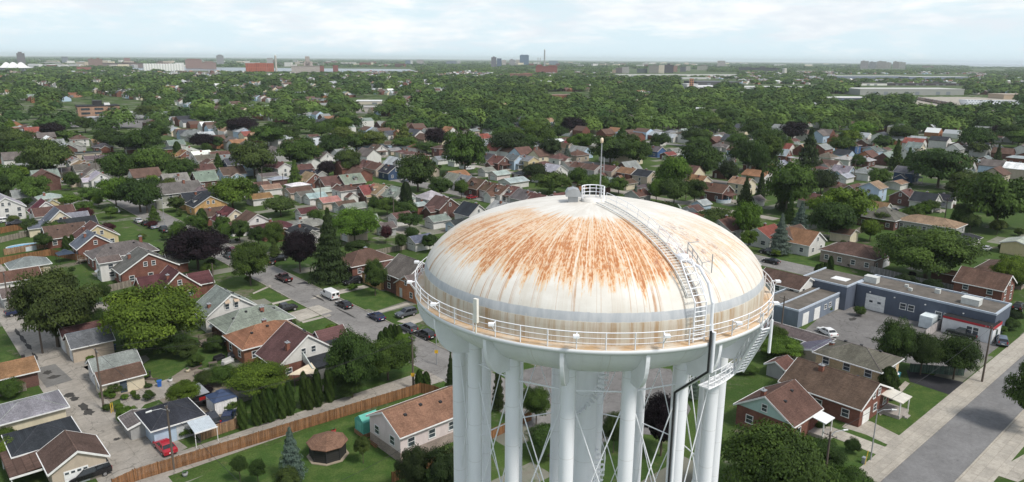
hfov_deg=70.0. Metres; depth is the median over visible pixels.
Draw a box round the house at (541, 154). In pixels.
[528,149,554,161]
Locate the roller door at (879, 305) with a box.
[865,293,885,312]
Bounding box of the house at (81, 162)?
[70,160,87,165]
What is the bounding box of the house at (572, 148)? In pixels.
[569,145,592,157]
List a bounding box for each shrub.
[0,376,25,397]
[0,427,16,441]
[0,436,13,458]
[7,470,34,480]
[97,392,108,396]
[102,222,116,229]
[102,403,111,410]
[103,383,122,393]
[109,393,116,397]
[113,403,124,409]
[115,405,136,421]
[119,394,128,398]
[120,336,155,350]
[142,390,155,400]
[145,329,188,354]
[146,220,157,226]
[159,233,168,238]
[172,338,200,357]
[175,210,182,215]
[178,428,193,436]
[186,353,204,365]
[195,369,215,384]
[199,262,214,270]
[202,334,225,349]
[203,384,214,392]
[204,258,215,265]
[207,363,234,384]
[224,400,237,409]
[257,386,275,397]
[335,377,365,396]
[347,283,357,289]
[369,369,380,377]
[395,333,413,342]
[738,363,758,374]
[759,247,771,255]
[760,350,777,357]
[771,248,780,254]
[815,421,825,427]
[844,436,861,451]
[853,306,866,314]
[893,272,920,283]
[909,271,916,275]
[922,278,946,287]
[1001,325,1007,331]
[1005,317,1021,328]
[1009,309,1023,319]
[1013,228,1023,234]
[1015,280,1023,285]
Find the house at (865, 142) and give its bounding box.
[856,138,874,146]
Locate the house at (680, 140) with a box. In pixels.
[677,133,688,142]
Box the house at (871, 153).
[858,150,878,157]
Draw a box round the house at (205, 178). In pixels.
[190,170,218,187]
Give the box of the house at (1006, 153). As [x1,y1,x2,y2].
[990,147,1015,158]
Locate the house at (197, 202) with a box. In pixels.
[184,192,228,214]
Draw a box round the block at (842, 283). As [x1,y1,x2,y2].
[803,267,863,309]
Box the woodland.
[0,57,1023,131]
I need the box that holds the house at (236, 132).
[233,128,248,138]
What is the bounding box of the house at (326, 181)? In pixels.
[314,175,342,187]
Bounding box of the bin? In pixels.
[157,379,161,386]
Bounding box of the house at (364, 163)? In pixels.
[359,159,373,168]
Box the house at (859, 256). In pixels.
[818,241,889,271]
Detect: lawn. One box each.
[0,236,34,244]
[0,352,15,362]
[97,288,129,301]
[118,228,148,241]
[143,336,233,374]
[149,241,164,251]
[164,209,187,221]
[189,395,451,481]
[256,289,286,302]
[287,300,305,311]
[296,316,323,325]
[317,321,335,329]
[340,287,406,310]
[350,362,417,394]
[368,176,390,182]
[393,307,418,318]
[435,381,445,387]
[777,253,840,267]
[821,439,875,469]
[833,427,886,446]
[856,228,900,239]
[877,383,948,434]
[900,209,953,218]
[999,447,1023,481]
[1009,302,1023,328]
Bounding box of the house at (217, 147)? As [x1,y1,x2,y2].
[210,144,223,148]
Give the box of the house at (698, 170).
[682,165,704,180]
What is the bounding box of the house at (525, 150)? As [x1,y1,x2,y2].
[508,146,531,155]
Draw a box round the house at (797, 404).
[733,379,834,438]
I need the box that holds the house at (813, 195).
[797,192,820,209]
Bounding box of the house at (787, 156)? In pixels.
[774,149,794,162]
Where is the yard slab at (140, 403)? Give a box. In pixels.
[120,379,173,408]
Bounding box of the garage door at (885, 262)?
[882,258,889,267]
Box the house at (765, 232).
[743,222,777,248]
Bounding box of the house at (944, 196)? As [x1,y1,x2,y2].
[938,193,956,208]
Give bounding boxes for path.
[253,285,270,293]
[272,299,290,304]
[301,314,330,322]
[375,303,409,312]
[898,381,909,391]
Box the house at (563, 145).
[556,142,572,153]
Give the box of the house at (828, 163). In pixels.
[818,159,842,170]
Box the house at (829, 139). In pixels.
[827,134,838,143]
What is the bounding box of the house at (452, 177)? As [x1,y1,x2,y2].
[443,172,460,189]
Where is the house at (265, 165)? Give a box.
[255,163,271,174]
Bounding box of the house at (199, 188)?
[195,184,207,190]
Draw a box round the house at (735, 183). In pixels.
[727,175,756,195]
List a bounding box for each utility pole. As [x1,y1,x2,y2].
[3,272,9,309]
[38,327,43,353]
[94,348,103,405]
[145,405,174,469]
[211,263,214,286]
[410,336,414,385]
[780,296,788,323]
[823,429,847,468]
[981,325,996,381]
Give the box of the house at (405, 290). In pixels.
[393,271,423,303]
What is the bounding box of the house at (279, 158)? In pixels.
[267,146,288,161]
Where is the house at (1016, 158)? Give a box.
[1006,155,1023,162]
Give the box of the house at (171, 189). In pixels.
[150,179,202,208]
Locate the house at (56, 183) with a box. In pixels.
[31,169,61,190]
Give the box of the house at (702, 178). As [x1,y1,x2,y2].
[684,174,712,181]
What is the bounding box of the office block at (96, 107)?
[75,100,119,116]
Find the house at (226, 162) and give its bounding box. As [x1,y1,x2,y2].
[221,158,244,166]
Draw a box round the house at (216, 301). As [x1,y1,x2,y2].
[195,285,256,332]
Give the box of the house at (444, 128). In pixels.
[442,126,457,132]
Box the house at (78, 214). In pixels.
[65,210,89,217]
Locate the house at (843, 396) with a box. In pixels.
[777,357,911,426]
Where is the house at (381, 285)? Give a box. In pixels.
[359,260,390,289]
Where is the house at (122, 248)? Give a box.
[83,236,158,270]
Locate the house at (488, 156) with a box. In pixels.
[480,153,495,165]
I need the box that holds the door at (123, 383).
[120,380,127,392]
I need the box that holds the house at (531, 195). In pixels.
[527,192,546,198]
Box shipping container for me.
[918,312,938,328]
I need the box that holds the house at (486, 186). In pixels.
[479,181,503,197]
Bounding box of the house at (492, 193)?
[482,184,509,202]
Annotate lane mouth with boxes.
[108,436,185,479]
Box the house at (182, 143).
[165,139,185,147]
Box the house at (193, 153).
[188,150,210,160]
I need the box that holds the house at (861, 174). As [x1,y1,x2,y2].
[851,166,871,180]
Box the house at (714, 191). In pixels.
[700,182,737,202]
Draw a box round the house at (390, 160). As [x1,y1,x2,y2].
[383,156,398,164]
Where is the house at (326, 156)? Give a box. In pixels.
[314,152,334,161]
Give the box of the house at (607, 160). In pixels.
[599,156,615,161]
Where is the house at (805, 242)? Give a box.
[787,226,826,256]
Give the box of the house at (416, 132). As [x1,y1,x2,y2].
[409,128,423,136]
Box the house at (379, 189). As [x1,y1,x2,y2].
[365,183,388,203]
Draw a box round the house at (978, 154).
[969,142,992,156]
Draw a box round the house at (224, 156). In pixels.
[220,154,230,159]
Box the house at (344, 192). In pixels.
[331,183,358,201]
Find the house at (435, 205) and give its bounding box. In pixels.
[422,195,459,217]
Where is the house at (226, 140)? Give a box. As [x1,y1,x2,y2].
[223,136,237,149]
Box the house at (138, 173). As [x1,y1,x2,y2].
[126,167,161,181]
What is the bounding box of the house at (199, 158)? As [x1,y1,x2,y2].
[192,154,215,163]
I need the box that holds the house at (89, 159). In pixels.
[81,154,106,164]
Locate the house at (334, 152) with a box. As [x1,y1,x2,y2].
[330,148,354,160]
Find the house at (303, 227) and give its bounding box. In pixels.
[284,222,319,242]
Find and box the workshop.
[854,274,1011,333]
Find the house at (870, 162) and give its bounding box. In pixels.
[852,155,875,166]
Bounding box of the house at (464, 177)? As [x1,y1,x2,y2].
[453,174,476,190]
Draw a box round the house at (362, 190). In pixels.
[357,183,378,201]
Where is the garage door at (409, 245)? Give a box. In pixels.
[407,242,412,250]
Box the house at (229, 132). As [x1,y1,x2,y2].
[227,128,235,136]
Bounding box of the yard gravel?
[159,366,238,435]
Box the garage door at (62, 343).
[60,337,64,351]
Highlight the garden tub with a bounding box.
[182,470,187,476]
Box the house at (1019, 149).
[1013,144,1023,154]
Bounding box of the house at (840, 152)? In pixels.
[832,149,854,155]
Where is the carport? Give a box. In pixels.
[0,449,43,481]
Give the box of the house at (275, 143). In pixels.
[271,135,292,146]
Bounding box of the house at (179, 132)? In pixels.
[176,129,192,138]
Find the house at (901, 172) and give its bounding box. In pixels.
[893,165,922,183]
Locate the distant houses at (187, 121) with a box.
[0,60,1023,142]
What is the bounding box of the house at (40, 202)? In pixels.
[26,198,54,218]
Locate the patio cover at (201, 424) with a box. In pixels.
[187,415,218,447]
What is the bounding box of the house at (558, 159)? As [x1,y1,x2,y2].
[548,153,571,164]
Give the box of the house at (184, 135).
[179,130,191,140]
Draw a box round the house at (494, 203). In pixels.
[486,200,507,209]
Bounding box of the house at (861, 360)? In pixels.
[812,339,904,381]
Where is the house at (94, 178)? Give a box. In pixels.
[80,170,110,188]
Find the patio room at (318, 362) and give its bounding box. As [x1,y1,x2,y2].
[302,338,336,378]
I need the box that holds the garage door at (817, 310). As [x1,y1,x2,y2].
[813,306,820,320]
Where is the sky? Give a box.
[0,0,1023,63]
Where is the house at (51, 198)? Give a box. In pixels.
[34,192,63,205]
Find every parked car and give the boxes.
[0,217,6,222]
[5,221,19,225]
[10,219,21,223]
[68,458,112,481]
[133,218,142,222]
[152,438,177,456]
[205,410,221,425]
[219,408,236,425]
[222,252,230,258]
[267,257,275,264]
[272,253,287,260]
[335,300,352,308]
[342,275,362,284]
[367,311,385,321]
[394,306,416,318]
[399,322,418,333]
[415,328,435,340]
[466,195,477,199]
[761,257,780,264]
[816,326,838,336]
[981,245,992,250]
[995,334,1008,346]
[1011,301,1023,311]
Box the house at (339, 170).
[334,160,359,174]
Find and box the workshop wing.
[769,287,839,327]
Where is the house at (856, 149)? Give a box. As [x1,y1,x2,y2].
[844,142,861,153]
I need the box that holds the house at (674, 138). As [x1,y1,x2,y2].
[666,133,677,142]
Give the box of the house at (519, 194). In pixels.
[509,188,536,202]
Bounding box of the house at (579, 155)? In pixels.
[570,149,590,161]
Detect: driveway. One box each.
[79,360,87,366]
[82,366,88,374]
[93,302,111,326]
[150,441,187,450]
[289,305,330,320]
[311,285,367,298]
[397,313,422,323]
[826,426,883,453]
[843,421,898,444]
[907,370,963,393]
[991,455,1023,481]
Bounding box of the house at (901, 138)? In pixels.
[891,136,904,144]
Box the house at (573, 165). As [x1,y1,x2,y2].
[568,161,584,173]
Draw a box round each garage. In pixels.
[0,266,41,288]
[0,286,16,308]
[0,355,39,387]
[0,389,69,442]
[1,416,81,458]
[4,256,52,270]
[36,430,110,481]
[57,320,101,352]
[58,167,72,177]
[62,325,115,362]
[85,348,142,385]
[91,361,146,397]
[117,409,145,439]
[123,146,139,153]
[134,397,206,441]
[161,146,172,152]
[244,167,253,175]
[246,192,273,205]
[253,181,270,191]
[255,172,279,181]
[259,183,282,194]
[266,176,289,184]
[281,185,312,198]
[284,182,310,187]
[293,190,312,202]
[293,206,317,219]
[302,191,327,204]
[305,134,318,137]
[311,186,331,195]
[314,195,341,209]
[331,199,355,212]
[338,201,367,213]
[338,229,367,241]
[355,145,370,149]
[377,221,397,236]
[380,141,393,147]
[386,210,410,225]
[387,147,401,154]
[390,144,404,148]
[392,150,407,156]
[399,151,416,157]
[406,233,432,251]
[423,213,451,229]
[431,156,450,164]
[444,217,469,230]
[447,160,459,166]
[459,162,476,168]
[466,128,479,133]
[478,166,496,176]
[487,170,510,180]
[497,176,529,187]
[511,170,530,177]
[569,181,586,189]
[587,186,610,193]
[616,178,638,189]
[634,183,648,190]
[659,151,676,158]
[665,130,676,133]
[666,148,680,155]
[681,204,703,210]
[684,208,697,212]
[690,198,712,208]
[713,132,725,135]
[742,164,755,169]
[752,194,765,206]
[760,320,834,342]
[763,355,793,378]
[776,160,787,167]
[793,338,831,361]
[794,141,803,146]
[812,166,830,170]
[828,228,859,241]
[835,172,855,183]
[881,147,892,152]
[886,179,909,189]
[931,270,957,284]
[951,233,983,245]
[977,155,991,158]
[999,236,1023,256]
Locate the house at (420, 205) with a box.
[411,198,426,214]
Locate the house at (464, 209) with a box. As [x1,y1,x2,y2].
[453,201,485,218]
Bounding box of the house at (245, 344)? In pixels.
[222,318,301,363]
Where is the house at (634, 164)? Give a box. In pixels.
[618,160,642,168]
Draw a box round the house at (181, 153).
[171,149,188,158]
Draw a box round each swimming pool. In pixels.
[6,243,46,252]
[716,198,732,203]
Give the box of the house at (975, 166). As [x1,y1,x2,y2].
[959,161,976,171]
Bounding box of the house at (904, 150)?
[901,147,914,158]
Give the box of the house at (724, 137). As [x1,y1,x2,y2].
[720,134,732,145]
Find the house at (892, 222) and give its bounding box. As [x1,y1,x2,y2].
[857,206,907,230]
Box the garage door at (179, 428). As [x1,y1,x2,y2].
[176,423,193,439]
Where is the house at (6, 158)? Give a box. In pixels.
[0,151,21,166]
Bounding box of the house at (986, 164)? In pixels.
[977,158,1006,172]
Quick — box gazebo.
[55,249,75,263]
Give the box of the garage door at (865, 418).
[861,407,869,424]
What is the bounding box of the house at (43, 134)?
[34,132,56,138]
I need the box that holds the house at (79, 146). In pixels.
[66,140,86,151]
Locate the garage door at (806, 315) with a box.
[802,311,808,325]
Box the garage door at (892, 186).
[890,184,896,189]
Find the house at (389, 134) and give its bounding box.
[382,130,394,139]
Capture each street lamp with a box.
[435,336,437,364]
[870,409,896,459]
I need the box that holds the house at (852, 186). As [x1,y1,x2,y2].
[844,183,862,192]
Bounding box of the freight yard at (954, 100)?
[913,97,1017,105]
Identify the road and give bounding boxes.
[25,200,105,209]
[107,199,608,441]
[378,177,814,274]
[581,161,903,208]
[594,135,886,167]
[881,355,1023,481]
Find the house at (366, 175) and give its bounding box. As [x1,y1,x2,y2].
[344,167,372,181]
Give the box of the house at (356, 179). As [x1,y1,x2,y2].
[337,173,366,186]
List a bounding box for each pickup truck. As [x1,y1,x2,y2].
[3,309,22,316]
[158,225,167,232]
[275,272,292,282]
[277,302,297,310]
[945,327,977,338]
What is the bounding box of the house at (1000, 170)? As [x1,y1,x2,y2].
[986,166,1011,180]
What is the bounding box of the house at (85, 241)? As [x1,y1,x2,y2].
[69,229,113,257]
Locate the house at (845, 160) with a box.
[833,154,852,165]
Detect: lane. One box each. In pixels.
[0,264,171,481]
[161,370,443,475]
[216,173,420,234]
[430,157,779,219]
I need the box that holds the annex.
[941,313,1002,343]
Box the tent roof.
[0,62,31,69]
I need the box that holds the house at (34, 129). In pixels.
[23,127,39,134]
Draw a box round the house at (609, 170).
[598,164,618,177]
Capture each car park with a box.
[70,118,144,127]
[805,306,999,375]
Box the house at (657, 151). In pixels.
[648,146,666,157]
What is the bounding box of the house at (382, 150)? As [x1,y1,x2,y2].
[369,144,388,156]
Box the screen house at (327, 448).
[306,431,348,465]
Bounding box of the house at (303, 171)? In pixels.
[298,169,315,175]
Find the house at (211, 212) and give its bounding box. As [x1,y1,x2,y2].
[195,206,223,225]
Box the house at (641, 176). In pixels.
[631,169,656,184]
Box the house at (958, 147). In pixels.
[944,143,964,152]
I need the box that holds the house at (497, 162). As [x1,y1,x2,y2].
[484,155,511,170]
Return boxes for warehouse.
[68,93,81,96]
[130,111,143,117]
[356,100,381,103]
[356,106,374,111]
[552,94,569,97]
[615,74,736,75]
[680,77,710,78]
[681,83,697,87]
[684,81,738,84]
[698,85,712,88]
[744,86,779,88]
[828,96,861,99]
[835,76,898,78]
[838,87,964,94]
[861,83,886,84]
[887,83,960,84]
[898,76,967,79]
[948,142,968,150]
[988,93,1016,98]
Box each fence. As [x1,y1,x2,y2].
[0,224,20,233]
[0,231,28,242]
[0,249,84,263]
[3,243,46,254]
[105,280,131,291]
[111,382,439,481]
[201,418,238,440]
[376,244,406,252]
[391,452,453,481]
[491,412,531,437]
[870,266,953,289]
[909,363,964,375]
[925,319,941,334]
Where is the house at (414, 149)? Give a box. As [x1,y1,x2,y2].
[408,144,425,152]
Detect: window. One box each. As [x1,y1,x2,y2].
[129,275,134,280]
[301,347,306,355]
[311,345,315,352]
[374,424,379,435]
[389,434,394,446]
[407,436,414,447]
[428,427,435,438]
[448,421,452,430]
[745,414,752,424]
[761,403,767,412]
[822,356,829,364]
[840,408,849,418]
[842,363,849,371]
[864,369,871,378]
[899,303,905,309]
[907,304,914,311]
[935,311,941,318]
[962,284,968,289]
[966,325,972,332]
[972,327,978,334]
[986,289,992,294]
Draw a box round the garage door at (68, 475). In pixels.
[63,465,89,481]
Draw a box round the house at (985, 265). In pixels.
[974,259,1023,289]
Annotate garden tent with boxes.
[354,409,375,436]
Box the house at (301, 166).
[297,163,313,169]
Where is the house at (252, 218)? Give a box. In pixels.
[229,210,268,236]
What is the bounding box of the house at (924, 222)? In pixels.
[898,214,967,233]
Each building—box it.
[16,52,25,63]
[61,57,67,62]
[76,67,91,69]
[88,58,102,65]
[103,63,144,67]
[185,59,201,67]
[202,61,216,68]
[216,55,223,63]
[245,63,254,71]
[255,63,266,71]
[266,63,273,71]
[267,58,272,62]
[291,56,319,72]
[333,65,337,71]
[446,61,456,63]
[491,56,495,66]
[497,58,501,65]
[509,59,514,64]
[510,73,531,75]
[520,55,528,64]
[536,65,556,72]
[616,67,621,72]
[622,67,628,72]
[637,69,646,72]
[649,64,658,72]
[659,65,664,72]
[664,64,673,72]
[680,67,685,71]
[689,79,693,85]
[697,66,707,69]
[717,61,724,65]
[738,66,777,70]
[860,60,868,68]
[868,61,876,68]
[876,61,886,68]
[886,62,890,68]
[892,61,899,68]
[899,62,905,68]
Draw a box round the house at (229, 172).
[216,165,246,179]
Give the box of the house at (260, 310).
[207,304,295,346]
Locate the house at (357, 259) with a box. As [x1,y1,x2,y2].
[342,246,394,276]
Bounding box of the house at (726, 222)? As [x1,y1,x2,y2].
[715,214,743,238]
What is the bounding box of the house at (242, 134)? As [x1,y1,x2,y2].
[238,131,253,138]
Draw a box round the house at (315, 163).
[296,157,320,168]
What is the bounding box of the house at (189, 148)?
[182,146,197,151]
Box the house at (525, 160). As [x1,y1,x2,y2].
[520,154,538,168]
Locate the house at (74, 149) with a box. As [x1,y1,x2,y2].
[59,142,77,154]
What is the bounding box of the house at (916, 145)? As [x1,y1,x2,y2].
[905,141,926,151]
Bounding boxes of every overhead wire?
[99,302,304,349]
[165,337,407,405]
[168,339,408,407]
[168,409,239,481]
[831,330,987,433]
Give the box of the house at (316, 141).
[313,138,319,145]
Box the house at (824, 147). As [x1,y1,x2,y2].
[814,143,833,154]
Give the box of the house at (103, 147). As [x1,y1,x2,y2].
[91,142,114,152]
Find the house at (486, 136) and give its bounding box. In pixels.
[478,133,491,139]
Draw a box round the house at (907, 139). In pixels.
[901,137,926,148]
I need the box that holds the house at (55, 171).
[29,168,60,180]
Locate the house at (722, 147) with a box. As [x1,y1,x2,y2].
[712,142,728,151]
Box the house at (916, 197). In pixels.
[908,191,945,212]
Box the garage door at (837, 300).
[834,297,839,310]
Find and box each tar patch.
[19,335,26,343]
[48,375,60,378]
[64,393,74,397]
[70,396,78,400]
[78,403,87,409]
[83,408,94,414]
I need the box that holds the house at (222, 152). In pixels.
[209,150,229,154]
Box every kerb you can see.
[113,203,414,365]
[149,205,451,352]
[878,354,1023,481]
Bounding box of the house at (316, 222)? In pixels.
[289,216,323,233]
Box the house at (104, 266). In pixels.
[93,254,122,281]
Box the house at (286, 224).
[251,218,292,241]
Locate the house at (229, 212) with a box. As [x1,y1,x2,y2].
[210,205,240,230]
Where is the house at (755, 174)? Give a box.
[740,168,772,182]
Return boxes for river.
[132,67,413,71]
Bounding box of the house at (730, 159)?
[718,154,737,166]
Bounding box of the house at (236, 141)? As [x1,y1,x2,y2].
[226,139,246,149]
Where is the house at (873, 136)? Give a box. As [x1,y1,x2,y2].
[871,132,890,140]
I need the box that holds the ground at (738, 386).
[0,56,1023,481]
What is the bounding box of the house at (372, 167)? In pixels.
[365,161,384,176]
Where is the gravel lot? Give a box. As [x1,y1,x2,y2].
[523,366,690,434]
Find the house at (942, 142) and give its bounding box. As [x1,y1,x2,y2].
[928,136,951,148]
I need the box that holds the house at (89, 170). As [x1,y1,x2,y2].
[78,167,101,174]
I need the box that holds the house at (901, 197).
[888,188,913,206]
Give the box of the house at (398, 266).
[384,253,424,293]
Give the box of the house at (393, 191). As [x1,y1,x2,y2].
[380,185,415,202]
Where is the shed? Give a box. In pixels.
[205,389,237,414]
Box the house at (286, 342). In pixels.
[254,321,345,382]
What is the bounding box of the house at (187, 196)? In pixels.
[178,190,217,210]
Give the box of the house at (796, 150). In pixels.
[792,144,803,154]
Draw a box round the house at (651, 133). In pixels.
[648,131,665,139]
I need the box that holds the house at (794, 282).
[763,267,814,294]
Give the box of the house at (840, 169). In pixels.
[831,164,855,173]
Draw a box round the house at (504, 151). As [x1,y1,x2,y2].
[499,146,515,155]
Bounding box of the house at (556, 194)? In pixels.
[549,191,564,195]
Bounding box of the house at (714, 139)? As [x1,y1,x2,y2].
[709,136,720,144]
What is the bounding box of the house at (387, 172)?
[377,164,398,179]
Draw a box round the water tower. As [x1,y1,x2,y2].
[407,138,780,481]
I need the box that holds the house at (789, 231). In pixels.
[770,224,805,239]
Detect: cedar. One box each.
[62,236,69,249]
[69,234,74,248]
[172,141,181,152]
[196,208,208,227]
[236,399,248,430]
[250,394,262,425]
[260,389,269,422]
[265,388,275,422]
[275,384,287,419]
[284,380,295,415]
[299,371,309,409]
[303,377,314,410]
[312,368,323,407]
[323,365,334,402]
[377,331,384,340]
[385,329,392,339]
[391,323,397,339]
[395,325,402,339]
[399,181,413,202]
[414,369,423,387]
[423,371,431,384]
[814,264,820,270]
[827,256,833,269]
[877,365,901,400]
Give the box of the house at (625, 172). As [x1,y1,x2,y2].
[615,166,635,178]
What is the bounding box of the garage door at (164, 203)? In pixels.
[162,202,171,208]
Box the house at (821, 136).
[814,130,829,142]
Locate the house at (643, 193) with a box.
[623,188,651,200]
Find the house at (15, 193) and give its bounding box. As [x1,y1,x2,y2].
[9,188,36,204]
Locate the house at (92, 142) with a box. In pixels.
[89,139,106,147]
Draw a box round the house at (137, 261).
[111,246,189,284]
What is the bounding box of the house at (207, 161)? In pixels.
[199,158,213,163]
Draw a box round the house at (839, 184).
[823,180,847,192]
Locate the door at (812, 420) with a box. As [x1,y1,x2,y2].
[810,418,813,429]
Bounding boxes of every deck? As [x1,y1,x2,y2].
[74,255,86,263]
[198,331,216,348]
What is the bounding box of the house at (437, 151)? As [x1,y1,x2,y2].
[430,145,444,156]
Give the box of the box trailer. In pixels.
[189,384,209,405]
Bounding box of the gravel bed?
[107,376,155,401]
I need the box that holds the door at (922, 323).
[919,316,931,327]
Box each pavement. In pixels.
[861,333,1023,481]
[957,411,1023,481]
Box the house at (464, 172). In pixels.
[445,169,470,175]
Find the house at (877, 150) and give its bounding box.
[863,145,883,154]
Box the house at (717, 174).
[711,169,736,179]
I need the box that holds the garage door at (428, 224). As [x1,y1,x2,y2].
[426,221,431,228]
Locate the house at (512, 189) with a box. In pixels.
[504,184,521,202]
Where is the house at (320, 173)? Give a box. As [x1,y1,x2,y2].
[312,168,328,176]
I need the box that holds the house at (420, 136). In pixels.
[414,133,428,142]
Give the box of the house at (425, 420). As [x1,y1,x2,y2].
[366,385,452,461]
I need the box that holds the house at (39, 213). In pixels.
[30,204,75,219]
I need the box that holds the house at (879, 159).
[873,151,899,165]
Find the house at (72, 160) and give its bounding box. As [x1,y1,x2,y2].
[66,157,85,166]
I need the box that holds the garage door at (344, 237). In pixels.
[342,234,347,241]
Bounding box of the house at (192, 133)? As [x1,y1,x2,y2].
[187,129,202,141]
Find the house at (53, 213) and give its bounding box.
[26,206,71,236]
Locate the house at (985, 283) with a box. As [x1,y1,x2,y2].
[952,266,1016,301]
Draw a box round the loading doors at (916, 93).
[874,92,949,94]
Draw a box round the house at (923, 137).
[907,135,928,145]
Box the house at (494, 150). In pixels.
[486,143,501,155]
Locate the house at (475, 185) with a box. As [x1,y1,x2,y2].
[464,177,487,197]
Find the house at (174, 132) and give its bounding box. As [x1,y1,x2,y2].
[172,128,187,137]
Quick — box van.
[320,287,339,299]
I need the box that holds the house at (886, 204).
[867,200,892,210]
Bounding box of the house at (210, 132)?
[196,131,214,137]
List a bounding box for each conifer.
[3,118,16,126]
[144,205,164,221]
[213,153,223,170]
[268,238,280,256]
[276,426,307,479]
[285,160,303,185]
[307,207,352,284]
[393,123,418,141]
[445,352,452,386]
[491,373,504,410]
[547,177,556,195]
[564,145,572,159]
[614,126,626,135]
[688,377,698,399]
[718,118,737,133]
[734,176,756,206]
[754,168,766,197]
[766,213,792,254]
[775,196,788,211]
[785,187,794,223]
[786,136,794,151]
[790,202,811,228]
[795,128,823,169]
[885,138,903,170]
[902,147,911,165]
[992,143,1002,159]
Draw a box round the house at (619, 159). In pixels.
[616,155,642,163]
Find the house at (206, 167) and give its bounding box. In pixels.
[194,162,215,171]
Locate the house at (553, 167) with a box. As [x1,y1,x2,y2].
[545,163,568,174]
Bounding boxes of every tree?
[0,125,12,137]
[0,128,35,141]
[0,139,10,151]
[0,162,25,195]
[0,172,11,193]
[2,137,52,154]
[5,215,19,221]
[5,264,104,346]
[13,165,39,175]
[14,156,23,162]
[16,137,73,168]
[16,175,52,196]
[18,218,38,230]
[19,197,33,207]
[33,232,53,249]
[38,121,65,132]
[40,221,66,231]
[49,323,77,337]
[55,130,83,141]
[57,193,83,203]
[62,171,80,190]
[71,116,93,132]
[73,200,95,208]
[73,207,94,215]
[77,186,100,200]
[87,307,111,325]
[91,128,119,143]
[91,196,103,207]
[94,282,111,296]
[95,175,127,206]
[95,280,208,349]
[97,151,139,177]
[101,206,118,214]
[105,132,132,147]
[113,176,164,211]
[120,128,163,148]
[131,145,177,171]
[132,105,160,115]
[132,182,159,212]
[141,121,170,136]
[146,175,160,182]
[160,177,175,182]
[161,224,231,269]
[164,157,199,173]
[164,379,200,400]
[166,196,184,210]
[167,220,186,236]
[183,215,205,227]
[187,133,219,144]
[189,106,218,121]
[201,143,212,149]
[205,175,254,207]
[212,216,230,228]
[213,136,224,145]
[216,223,231,236]
[223,357,291,396]
[224,116,258,130]
[228,139,277,177]
[228,455,248,481]
[229,220,249,242]
[229,238,270,285]
[247,183,259,193]
[247,225,265,243]
[247,457,265,481]
[248,125,285,146]
[258,167,272,172]
[260,221,284,243]
[261,195,298,215]
[262,122,283,127]
[272,465,302,481]
[275,137,324,161]
[279,125,300,138]
[279,228,317,271]
[290,107,307,114]
[301,136,320,158]
[307,121,332,135]
[307,209,322,218]
[316,160,335,173]
[317,134,348,150]
[319,118,334,124]
[323,324,382,397]
[324,102,343,115]
[329,126,354,136]
[330,206,380,240]
[331,116,353,127]
[333,146,361,167]
[341,133,372,151]
[344,239,369,251]
[353,435,370,462]
[354,130,387,144]
[363,257,388,295]
[367,195,377,207]
[369,337,417,379]
[375,197,396,214]
[379,225,392,237]
[384,98,405,105]
[388,200,417,211]
[391,136,417,145]
[393,443,431,481]
[395,152,436,191]
[395,233,407,252]
[396,212,422,226]
[404,227,418,236]
[410,141,441,153]
[421,234,436,250]
[421,442,453,481]
[424,126,446,142]
[426,177,452,193]
[441,128,488,169]
[454,179,468,198]
[476,102,500,110]
[485,131,531,148]
[489,126,525,134]
[497,113,518,122]
[516,134,538,148]
[519,119,535,128]
[520,162,546,175]
[522,122,555,142]
[523,385,550,424]
[524,422,550,456]
[527,170,572,187]
[539,138,561,153]
[552,125,569,137]
[561,117,587,128]
[565,133,593,146]
[568,167,588,181]
[577,173,609,193]
[587,135,632,164]
[602,411,619,452]
[606,177,628,194]
[611,161,619,165]
[616,133,640,142]
[617,137,652,160]
[643,391,670,455]
[646,178,664,201]
[649,142,659,145]
[650,132,671,144]
[652,154,693,181]
[653,115,672,131]
[658,177,689,203]
[660,201,679,208]
[677,141,727,172]
[680,126,711,140]
[682,178,708,200]
[684,135,711,145]
[697,207,733,220]
[698,214,717,224]
[705,116,727,132]
[717,160,738,183]
[718,417,839,481]
[719,109,747,119]
[725,132,747,143]
[726,137,767,168]
[732,201,763,230]
[736,120,771,134]
[739,229,759,246]
[750,128,789,145]
[750,143,770,169]
[751,100,764,104]
[758,133,784,158]
[760,334,804,357]
[761,158,818,209]
[768,324,787,336]
[778,121,809,138]
[803,108,825,114]
[805,186,878,216]
[806,198,861,230]
[813,168,840,193]
[813,436,848,467]
[823,464,876,481]
[827,135,857,148]
[838,130,864,139]
[848,121,878,133]
[850,100,862,106]
[850,110,882,121]
[850,153,867,168]
[859,218,883,240]
[866,193,881,200]
[867,168,893,182]
[871,135,895,147]
[871,316,918,362]
[873,225,990,278]
[874,212,890,222]
[881,116,906,125]
[888,124,917,136]
[898,98,914,102]
[902,205,925,214]
[906,147,980,187]
[906,331,945,374]
[915,203,934,214]
[921,199,941,208]
[935,331,983,379]
[943,181,962,194]
[948,169,986,188]
[949,171,1023,229]
[950,208,969,221]
[952,203,974,213]
[957,125,1001,145]
[959,213,982,231]
[967,141,990,152]
[988,253,1023,281]
[989,219,1007,234]
[990,112,1016,121]
[990,125,1002,131]
[995,124,1023,143]
[1001,359,1023,408]
[1003,129,1023,145]
[1014,110,1023,115]
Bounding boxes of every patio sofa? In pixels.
[213,353,225,360]
[221,356,233,365]
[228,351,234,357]
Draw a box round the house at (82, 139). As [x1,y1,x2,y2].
[68,134,89,145]
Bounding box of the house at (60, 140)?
[46,139,65,143]
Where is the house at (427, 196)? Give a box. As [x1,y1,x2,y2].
[413,190,447,201]

